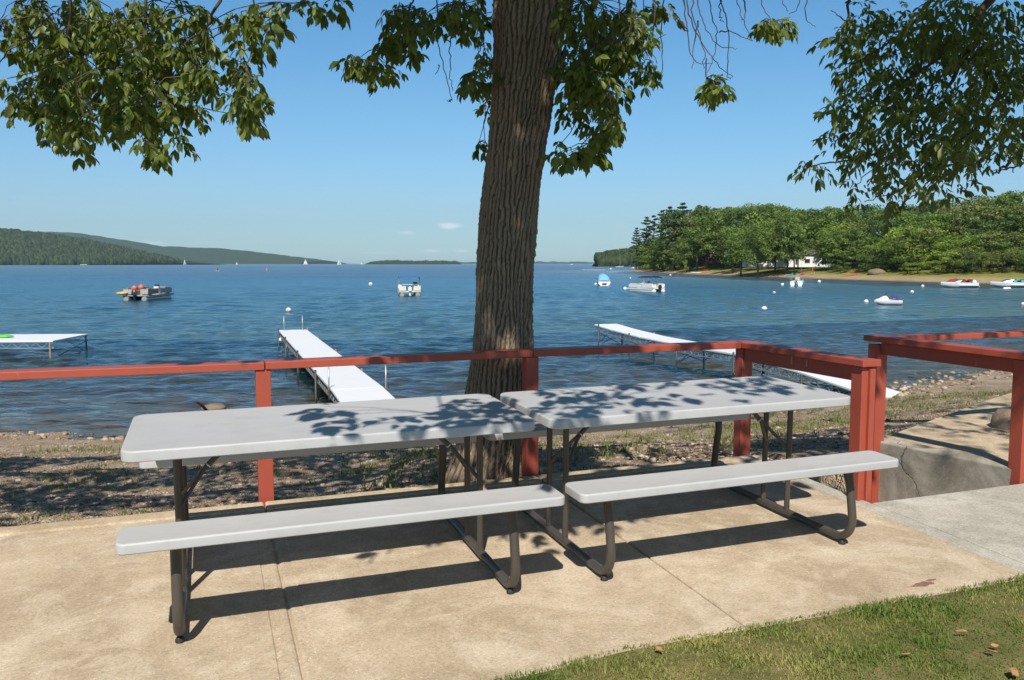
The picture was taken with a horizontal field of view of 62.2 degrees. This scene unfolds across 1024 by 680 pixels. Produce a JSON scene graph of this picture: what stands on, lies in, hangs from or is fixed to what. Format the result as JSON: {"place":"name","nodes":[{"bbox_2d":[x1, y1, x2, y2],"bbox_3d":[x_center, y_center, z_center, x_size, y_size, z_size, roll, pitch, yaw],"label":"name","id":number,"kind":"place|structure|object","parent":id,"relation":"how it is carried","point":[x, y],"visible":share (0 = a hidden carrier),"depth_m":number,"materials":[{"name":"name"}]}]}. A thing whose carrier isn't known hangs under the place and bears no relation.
{"place":"outdoors","nodes":[
{"label":"outdoors","id":0,"kind":"place"},
{"bbox_2d":[6,260,223,264],"bbox_3d":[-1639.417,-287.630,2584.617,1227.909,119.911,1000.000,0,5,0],"label":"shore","id":1,"kind":"structure","parent":0,"point":[181,262],"depth_m":3064.04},
{"bbox_2d":[0,228,179,264],"bbox_3d":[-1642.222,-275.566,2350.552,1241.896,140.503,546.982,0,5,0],"label":"hill forest","id":2,"kind":"object","parent":1,"relation":"on","point":[19,247],"visible":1,"depth_m":2305.93,"materials":[{"name":"green plant"}]},
{"bbox_2d":[2,228,345,263],"bbox_3d":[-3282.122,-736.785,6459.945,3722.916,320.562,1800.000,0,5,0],"label":"hill","id":3,"kind":"structure","parent":0,"point":[216,255],"depth_m":6065.69,"materials":[{"name":"green plant"}]},
{"bbox_2d":[0,461,1022,679],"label":"patio floor","id":4,"kind":"structure","parent":0,"point":[429,600],"depth_m":3.81,"materials":[{"name":"concrete"}]},
{"bbox_2d":[115,394,564,643],"bbox_3d":[-0.834,0.724,3.999,1.756,0.729,1.432,-2,7,-20],"label":"picnic table","id":5,"kind":"object","parent":4,"relation":"on","point":[179,442],"visible":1,"depth_m":3.66,"materials":[{"name":"plastic"}]},
{"bbox_2d":[483,376,898,580],"bbox_3d":[0.873,0.655,4.612,1.756,0.729,1.432,-2,7,-20],"label":"picnic table","id":6,"kind":"object","parent":4,"relation":"on","point":[566,412],"visible":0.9,"depth_m":4.30,"materials":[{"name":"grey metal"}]},
{"bbox_2d":[0,264,1023,439],"bbox_3d":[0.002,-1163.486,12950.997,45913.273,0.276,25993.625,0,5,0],"label":"lake water","id":7,"kind":"structure","parent":0,"point":[242,306],"depth_m":65.96,"materials":[{"name":"blue liquid"}]},
{"bbox_2d":[0,334,88,366],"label":"dock","id":8,"kind":"object","parent":7,"relation":"in","point":[49,339],"visible":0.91,"depth_m":33.57,"materials":[{"name":"metal"}]},
{"bbox_2d":[123,284,173,300],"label":"pontoon boat","id":9,"kind":"object","parent":7,"relation":"on","point":[147,293],"visible":0.98,"depth_m":86.09,"materials":[{"name":"metal"}]},
{"bbox_2d":[201,403,225,410],"bbox_3d":[-7.435,1.693,21.217,0.598,0.217,0.569,1,5,16],"label":"rock","id":10,"kind":"object","parent":7,"relation":"on","point":[214,406],"visible":0.62,"depth_m":21.04,"materials":[{"name":"beige stone"}]},
{"bbox_2d":[278,315,394,402],"bbox_3d":[-6.197,1.253,27.562,1.320,2.870,22.231,-2,5,-19],"label":"dock","id":11,"kind":"object","parent":7,"relation":"in","point":[347,383],"visible":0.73,"depth_m":22.93,"materials":[{"name":"metal"}]},
{"bbox_2d":[398,275,420,295],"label":"pontoon boat","id":12,"kind":"object","parent":7,"relation":"on","point":[416,290],"visible":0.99,"depth_m":96.25,"materials":[{"name":"metal"}]},
{"bbox_2d":[597,273,609,285],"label":"covered boat","id":13,"kind":"object","parent":7,"relation":"on","point":[603,279],"visible":0.91,"depth_m":139.13,"materials":[{"name":"blue fabric"}]},
{"bbox_2d":[627,276,664,291],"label":"pontoon boat","id":14,"kind":"object","parent":7,"relation":"on","point":[649,287],"visible":0.97,"depth_m":110.39,"materials":[{"name":"metal"}]},
{"bbox_2d":[594,323,900,397],"bbox_3d":[7.227,1.165,30.929,1.250,2.427,17.613,-2,5,-19],"label":"dock","id":15,"kind":"object","parent":7,"relation":"in","point":[628,332],"visible":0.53,"depth_m":30.34,"materials":[{"name":"metal"}]},
{"bbox_2d":[874,293,902,304],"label":"jet ski","id":16,"kind":"object","parent":7,"relation":"on","point":[885,300],"visible":0.9,"depth_m":74.90,"materials":[{"name":"white plastic"}]},
{"bbox_2d":[941,278,979,287],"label":"speedboat","id":17,"kind":"object","parent":7,"relation":"on","point":[961,283],"visible":0.95,"depth_m":126.05,"materials":[{"name":"white plastic"}]},
{"bbox_2d":[990,279,1023,287],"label":"speedboat","id":18,"kind":"object","parent":7,"relation":"on","point":[1014,283],"visible":0.96,"depth_m":127.54,"materials":[{"name":"white plastic"}]},
{"bbox_2d":[0,316,1023,525],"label":"beach ground","id":19,"kind":"structure","parent":0,"point":[991,383],"depth_m":23.32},
{"bbox_2d":[0,456,745,536],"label":"patio kerb","id":20,"kind":"structure","parent":19,"relation":"on","point":[118,520],"depth_m":5.08,"materials":[{"name":"concrete"}]},
{"bbox_2d":[0,0,815,483],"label":"hickory tree","id":21,"kind":"object","parent":19,"relation":"on","point":[528,70],"visible":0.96,"depth_m":5.29,"materials":[{"name":"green plant"}]},
{"bbox_2d":[0,388,1010,525],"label":"beach weeds","id":22,"kind":"object","parent":19,"relation":"on","point":[436,448],"visible":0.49,"depth_m":12.65,"materials":[{"name":"green plant"}]},
{"bbox_2d":[0,391,1011,526],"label":"beach pebbles","id":23,"kind":"object","parent":19,"relation":"on","point":[646,455],"visible":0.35,"depth_m":10.03,"materials":[{"name":"brown gravel"}]},
{"bbox_2d":[0,368,1012,440],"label":"shore stones","id":24,"kind":"object","parent":19,"relation":"on","point":[903,391],"visible":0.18,"depth_m":23.86,"materials":[{"name":"beige stone"}]},
{"bbox_2d":[738,455,1023,573],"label":"side kerb","id":25,"kind":"structure","parent":19,"relation":"on","point":[973,548],"depth_m":4.63,"materials":[{"name":"concrete"}]},
{"bbox_2d":[0,340,880,507],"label":"wooden fence","id":26,"kind":"object","parent":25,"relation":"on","point":[859,372],"visible":0.77,"depth_m":5.20,"materials":[{"name":"red paint"}]},
{"bbox_2d":[787,0,1023,236],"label":"ash tree","id":27,"kind":"object","parent":19,"relation":"on","point":[933,48],"visible":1,"depth_m":6.04,"materials":[{"name":"green plant"}]},
{"bbox_2d":[878,438,1010,501],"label":"retaining wall","id":28,"kind":"structure","parent":19,"relation":"on","point":[920,470],"depth_m":6.10,"materials":[{"name":"concrete"}]},
{"bbox_2d":[886,393,1011,460],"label":"raised slab","id":29,"kind":"structure","parent":19,"relation":"on","point":[970,430],"depth_m":6.79,"materials":[{"name":"concrete"}]},
{"bbox_2d":[863,330,1023,503],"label":"wooden fence","id":30,"kind":"object","parent":29,"relation":"on","point":[926,347],"visible":0.73,"depth_m":5.99,"materials":[{"name":"red paint"}]},
{"bbox_2d":[990,408,1010,429],"bbox_3d":[4.083,0.701,6.982,0.268,0.296,0.256,1,5,8],"label":"rock","id":31,"kind":"object","parent":29,"relation":"on","point":[1000,418],"visible":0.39,"depth_m":6.93,"materials":[{"name":"beige stone"}]},
{"bbox_2d":[0,0,1023,323],"label":"sky","id":32,"kind":"structure","parent":0,"point":[347,175],"materials":[{"name":"blue"}]},
{"bbox_2d":[459,261,594,263],"bbox_3d":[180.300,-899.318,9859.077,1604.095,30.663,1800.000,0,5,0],"label":"coast","id":33,"kind":"structure","parent":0,"point":[551,262],"depth_m":9259.09},
{"bbox_2d":[480,572,1023,679],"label":"lawn","id":34,"kind":"structure","parent":0,"point":[976,658],"depth_m":3.22,"materials":[{"name":"plant"}]},
{"bbox_2d":[616,252,1023,286],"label":"shore ground","id":35,"kind":"structure","parent":0,"point":[986,276],"depth_m":199.08,"materials":[{"name":"beige sand"}]},
{"bbox_2d":[632,217,650,267],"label":"pine tree","id":36,"kind":"object","parent":35,"relation":"on","point":[645,223],"visible":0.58,"depth_m":381.70,"materials":[{"name":"green plant"}]},
{"bbox_2d":[636,244,662,270],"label":"waterside tree","id":37,"kind":"object","parent":35,"relation":"on","point":[648,251],"visible":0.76,"depth_m":346.84,"materials":[{"name":"green plant"}]},
{"bbox_2d":[639,215,664,267],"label":"pine tree","id":38,"kind":"object","parent":35,"relation":"on","point":[649,232],"visible":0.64,"depth_m":366.72,"materials":[{"name":"green plant"}]},
{"bbox_2d":[664,248,688,270],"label":"broadleaf tree","id":39,"kind":"object","parent":35,"relation":"on","point":[675,253],"visible":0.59,"depth_m":320.16,"materials":[{"name":"green plant"}]},
{"bbox_2d":[645,208,711,266],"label":"broadleaf tree","id":40,"kind":"object","parent":35,"relation":"on","point":[676,216],"visible":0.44,"depth_m":327.05,"materials":[{"name":"green plant"}]},
{"bbox_2d":[661,214,700,266],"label":"broadleaf tree","id":41,"kind":"object","parent":35,"relation":"on","point":[671,223],"visible":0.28,"depth_m":326.33,"materials":[{"name":"green plant"}]},
{"bbox_2d":[673,242,701,270],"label":"broadleaf tree","id":42,"kind":"object","parent":35,"relation":"on","point":[690,261],"visible":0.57,"depth_m":303.75,"materials":[{"name":"green plant"}]},
{"bbox_2d":[677,226,708,267],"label":"broadleaf tree","id":43,"kind":"object","parent":35,"relation":"on","point":[685,231],"visible":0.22,"depth_m":318.16,"materials":[{"name":"green plant"}]},
{"bbox_2d":[675,231,718,271],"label":"broadleaf tree","id":44,"kind":"object","parent":35,"relation":"on","point":[690,245],"visible":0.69,"depth_m":295.61,"materials":[{"name":"green plant"}]},
{"bbox_2d":[683,205,719,228],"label":"broadleaf tree","id":45,"kind":"object","parent":35,"relation":"on","point":[700,207],"visible":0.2,"depth_m":329.13,"materials":[{"name":"green plant"}]},
{"bbox_2d":[698,248,721,265],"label":"brick house","id":46,"kind":"structure","parent":35,"relation":"on","point":[711,259],"depth_m":300.78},
{"bbox_2d":[683,210,743,267],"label":"broadleaf tree","id":47,"kind":"object","parent":35,"relation":"on","point":[706,221],"visible":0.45,"depth_m":291.84,"materials":[{"name":"green plant"}]},
{"bbox_2d":[707,217,737,268],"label":"broadleaf tree","id":48,"kind":"object","parent":35,"relation":"on","point":[716,242],"visible":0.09,"depth_m":283.04,"materials":[{"name":"green plant"}]},
{"bbox_2d":[704,226,750,273],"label":"broadleaf tree","id":49,"kind":"object","parent":35,"relation":"on","point":[721,241],"visible":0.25,"depth_m":260.40,"materials":[{"name":"green plant"}]},
{"bbox_2d":[715,207,755,267],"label":"broadleaf tree","id":50,"kind":"object","parent":35,"relation":"on","point":[738,213],"visible":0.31,"depth_m":273.60,"materials":[{"name":"green plant"}]},
{"bbox_2d":[719,224,763,275],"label":"broadleaf tree","id":51,"kind":"object","parent":35,"relation":"on","point":[734,240],"visible":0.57,"depth_m":235.83,"materials":[{"name":"green plant"}]},
{"bbox_2d":[737,220,780,278],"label":"broadleaf tree","id":52,"kind":"object","parent":35,"relation":"on","point":[759,242],"visible":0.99,"depth_m":223.79,"materials":[{"name":"green plant"}]},
{"bbox_2d":[745,203,784,226],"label":"broadleaf tree","id":53,"kind":"object","parent":35,"relation":"on","point":[766,212],"visible":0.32,"depth_m":274.11,"materials":[{"name":"green plant"}]},
{"bbox_2d":[755,217,798,274],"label":"broadleaf tree","id":54,"kind":"object","parent":35,"relation":"on","point":[765,224],"visible":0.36,"depth_m":227.60,"materials":[{"name":"green plant"}]},
{"bbox_2d":[742,248,832,266],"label":"white house","id":55,"kind":"structure","parent":35,"relation":"on","point":[812,260],"depth_m":236.15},
{"bbox_2d":[770,206,805,220],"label":"broadleaf tree","id":56,"kind":"object","parent":35,"relation":"on","point":[782,209],"visible":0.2,"depth_m":272.26,"materials":[{"name":"green plant"}]},
{"bbox_2d":[767,216,813,273],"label":"broadleaf tree","id":57,"kind":"object","parent":35,"relation":"on","point":[787,237],"visible":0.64,"depth_m":222.66,"materials":[{"name":"green plant"}]},
{"bbox_2d":[777,221,813,274],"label":"broadleaf tree","id":58,"kind":"object","parent":35,"relation":"on","point":[796,242],"visible":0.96,"depth_m":219.42,"materials":[{"name":"green plant"}]},
{"bbox_2d":[778,213,838,267],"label":"broadleaf tree","id":59,"kind":"object","parent":35,"relation":"on","point":[804,222],"visible":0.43,"depth_m":238.20,"materials":[{"name":"green plant"}]},
{"bbox_2d":[800,206,836,242],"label":"broadleaf tree","id":60,"kind":"object","parent":35,"relation":"on","point":[811,210],"visible":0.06,"depth_m":251.46,"materials":[{"name":"green plant"}]},
{"bbox_2d":[789,207,862,249],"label":"broadleaf tree","id":61,"kind":"object","parent":35,"relation":"on","point":[839,213],"visible":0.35,"depth_m":235.16,"materials":[{"name":"green plant"}]},
{"bbox_2d":[808,226,849,269],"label":"broadleaf tree","id":62,"kind":"object","parent":35,"relation":"on","point":[836,232],"visible":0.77,"depth_m":215.25,"materials":[{"name":"green plant"}]},
{"bbox_2d":[814,230,855,266],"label":"broadleaf tree","id":63,"kind":"object","parent":35,"relation":"on","point":[817,248],"visible":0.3,"depth_m":220.12,"materials":[{"name":"green plant"}]},
{"bbox_2d":[810,222,866,252],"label":"broadleaf tree","id":64,"kind":"object","parent":35,"relation":"on","point":[829,227],"visible":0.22,"depth_m":226.72,"materials":[{"name":"green plant"}]},
{"bbox_2d":[819,209,863,262],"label":"broadleaf tree","id":65,"kind":"object","parent":35,"relation":"on","point":[834,217],"visible":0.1,"depth_m":234.43,"materials":[{"name":"green plant"}]},
{"bbox_2d":[824,228,871,268],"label":"broadleaf tree","id":66,"kind":"object","parent":35,"relation":"on","point":[853,232],"visible":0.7,"depth_m":212.07,"materials":[{"name":"green plant"}]},
{"bbox_2d":[842,223,877,264],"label":"broadleaf tree","id":67,"kind":"object","parent":35,"relation":"on","point":[858,228],"visible":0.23,"depth_m":222.96,"materials":[{"name":"green plant"}]},
{"bbox_2d":[840,237,884,262],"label":"broadleaf tree","id":68,"kind":"object","parent":35,"relation":"on","point":[869,241],"visible":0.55,"depth_m":206.07,"materials":[{"name":"green plant"}]},
{"bbox_2d":[851,247,885,269],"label":"broadleaf tree","id":69,"kind":"object","parent":35,"relation":"on","point":[862,258],"visible":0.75,"depth_m":196.85,"materials":[{"name":"green plant"}]},
{"bbox_2d":[853,204,890,253],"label":"broadleaf tree","id":70,"kind":"object","parent":35,"relation":"on","point":[868,208],"visible":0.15,"depth_m":238.54,"materials":[{"name":"green plant"}]},
{"bbox_2d":[854,219,898,263],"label":"broadleaf tree","id":71,"kind":"object","parent":35,"relation":"on","point":[874,223],"visible":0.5,"depth_m":213.03,"materials":[{"name":"green plant"}]},
{"bbox_2d":[867,254,895,269],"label":"shrub","id":72,"kind":"object","parent":35,"relation":"on","point":[881,256],"visible":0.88,"depth_m":192.02,"materials":[{"name":"green plant"}]},
{"bbox_2d":[860,237,902,268],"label":"broadleaf tree","id":73,"kind":"object","parent":35,"relation":"on","point":[876,245],"visible":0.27,"depth_m":198.09,"materials":[{"name":"green plant"}]},
{"bbox_2d":[855,206,912,263],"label":"broadleaf tree","id":74,"kind":"object","parent":35,"relation":"on","point":[878,216],"visible":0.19,"depth_m":225.80,"materials":[{"name":"green plant"}]},
{"bbox_2d":[879,240,919,271],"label":"broadleaf tree","id":75,"kind":"object","parent":35,"relation":"on","point":[900,259],"visible":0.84,"depth_m":186.91,"materials":[{"name":"green plant"}]},
{"bbox_2d":[878,210,933,245],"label":"broadleaf tree","id":76,"kind":"object","parent":35,"relation":"on","point":[903,214],"visible":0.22,"depth_m":211.62,"materials":[{"name":"green plant"}]},
{"bbox_2d":[876,227,940,270],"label":"broadleaf tree","id":77,"kind":"object","parent":35,"relation":"on","point":[900,234],"visible":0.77,"depth_m":188.46,"materials":[{"name":"green plant"}]},
{"bbox_2d":[889,227,940,269],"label":"broadleaf tree","id":78,"kind":"object","parent":35,"relation":"on","point":[934,232],"visible":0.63,"depth_m":186.64,"materials":[{"name":"green plant"}]},
{"bbox_2d":[907,248,932,270],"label":"broadleaf tree","id":79,"kind":"object","parent":35,"relation":"on","point":[921,257],"visible":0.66,"depth_m":185.31,"materials":[{"name":"green plant"}]},
{"bbox_2d":[891,209,952,266],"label":"broadleaf tree","id":80,"kind":"object","parent":35,"relation":"on","point":[916,220],"visible":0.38,"depth_m":195.99,"materials":[{"name":"green plant"}]},
{"bbox_2d":[907,220,953,266],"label":"broadleaf tree","id":81,"kind":"object","parent":35,"relation":"on","point":[931,223],"visible":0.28,"depth_m":192.38,"materials":[{"name":"green plant"}]},
{"bbox_2d":[919,235,952,266],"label":"broadleaf tree","id":82,"kind":"object","parent":35,"relation":"on","point":[933,240],"visible":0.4,"depth_m":185.12,"materials":[{"name":"green plant"}]},
{"bbox_2d":[930,239,965,268],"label":"broadleaf tree","id":83,"kind":"object","parent":35,"relation":"on","point":[938,244],"visible":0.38,"depth_m":180.63,"materials":[{"name":"green plant"}]},
{"bbox_2d":[929,209,979,260],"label":"broadleaf tree","id":84,"kind":"object","parent":35,"relation":"on","point":[952,215],"visible":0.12,"depth_m":198.88,"materials":[{"name":"green plant"}]},
{"bbox_2d":[932,249,983,272],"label":"shrub","id":85,"kind":"object","parent":35,"relation":"on","point":[955,253],"visible":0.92,"depth_m":170.57,"materials":[{"name":"green plant"}]},
{"bbox_2d":[941,199,975,236],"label":"broadleaf tree","id":86,"kind":"object","parent":35,"relation":"on","point":[957,204],"visible":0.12,"depth_m":208.66,"materials":[{"name":"green plant"}]},
{"bbox_2d":[939,237,984,268],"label":"broadleaf tree","id":87,"kind":"object","parent":35,"relation":"on","point":[966,239],"visible":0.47,"depth_m":176.12,"materials":[{"name":"green plant"}]},
{"bbox_2d":[936,232,989,267],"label":"broadleaf tree","id":88,"kind":"object","parent":35,"relation":"on","point":[955,238],"visible":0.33,"depth_m":181.20,"materials":[{"name":"green plant"}]},
{"bbox_2d":[936,199,995,236],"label":"broadleaf tree","id":89,"kind":"object","parent":35,"relation":"on","point":[947,209],"visible":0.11,"depth_m":202.86,"materials":[{"name":"green plant"}]},
{"bbox_2d":[946,248,987,271],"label":"shrub","id":90,"kind":"object","parent":35,"relation":"on","point":[970,251],"visible":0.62,"depth_m":170.31,"materials":[{"name":"green plant"}]},
{"bbox_2d":[953,253,989,272],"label":"shrub","id":91,"kind":"object","parent":35,"relation":"on","point":[971,264],"visible":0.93,"depth_m":166.41,"materials":[{"name":"green plant"}]},
{"bbox_2d":[948,202,1005,243],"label":"broadleaf tree","id":92,"kind":"object","parent":35,"relation":"on","point":[993,215],"visible":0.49,"depth_m":189.06,"materials":[{"name":"green plant"}]},
{"bbox_2d":[952,217,1010,265],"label":"broadleaf tree","id":93,"kind":"object","parent":35,"relation":"on","point":[977,224],"visible":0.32,"depth_m":182.40,"materials":[{"name":"green plant"}]},
{"bbox_2d":[948,233,1015,265],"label":"broadleaf tree","id":94,"kind":"object","parent":35,"relation":"on","point":[979,236],"visible":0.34,"depth_m":171.85,"materials":[{"name":"green plant"}]},
{"bbox_2d":[968,247,1000,267],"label":"shrub","id":95,"kind":"object","parent":35,"relation":"on","point":[980,252],"visible":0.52,"depth_m":170.42,"materials":[{"name":"green plant"}]},
{"bbox_2d":[958,193,1023,261],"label":"broadleaf tree","id":96,"kind":"object","parent":35,"relation":"on","point":[999,201],"visible":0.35,"depth_m":189.91,"materials":[{"name":"green plant"}]},
{"bbox_2d":[958,230,1023,267],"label":"broadleaf tree","id":97,"kind":"object","parent":35,"relation":"on","point":[1013,236],"visible":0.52,"depth_m":170.52,"materials":[{"name":"green plant"}]},
{"bbox_2d":[980,249,1020,272],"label":"shrub","id":98,"kind":"object","parent":35,"relation":"on","point":[1009,254],"visible":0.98,"depth_m":162.94,"materials":[{"name":"green plant"}]},
{"bbox_2d":[989,240,1023,267],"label":"broadleaf tree","id":99,"kind":"object","parent":35,"relation":"on","point":[1019,247],"visible":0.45,"depth_m":168.04,"materials":[{"name":"green plant"}]},
{"bbox_2d":[990,213,1023,260],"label":"broadleaf tree","id":100,"kind":"object","parent":35,"relation":"on","point":[1013,219],"visible":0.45,"depth_m":177.00,"materials":[{"name":"green plant"}]},
{"bbox_2d":[1000,205,1023,246],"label":"broadleaf tree","id":101,"kind":"object","parent":35,"relation":"on","point":[1021,210],"visible":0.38,"depth_m":179.64,"materials":[{"name":"green plant"}]},
{"bbox_2d":[873,484,1023,563],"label":"walkway","id":102,"kind":"structure","parent":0,"point":[991,519],"depth_m":4.85,"materials":[{"name":"concrete"}]},
{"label":"wooded island","id":103,"kind":"structure","parent":0,"visible":0},
{"bbox_2d":[366,260,458,263],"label":"island forest","id":104,"kind":"object","parent":103,"relation":"on","point":[414,262],"visible":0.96,"depth_m":3651.61,"materials":[{"name":"green plant"}]},
{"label":"wooded point","id":105,"kind":"structure","parent":0,"visible":0},
{"bbox_2d":[593,242,690,266],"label":"trees","id":106,"kind":"object","parent":105,"relation":"on","point":[617,257],"visible":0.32,"depth_m":959.99,"materials":[{"name":"green plant"}]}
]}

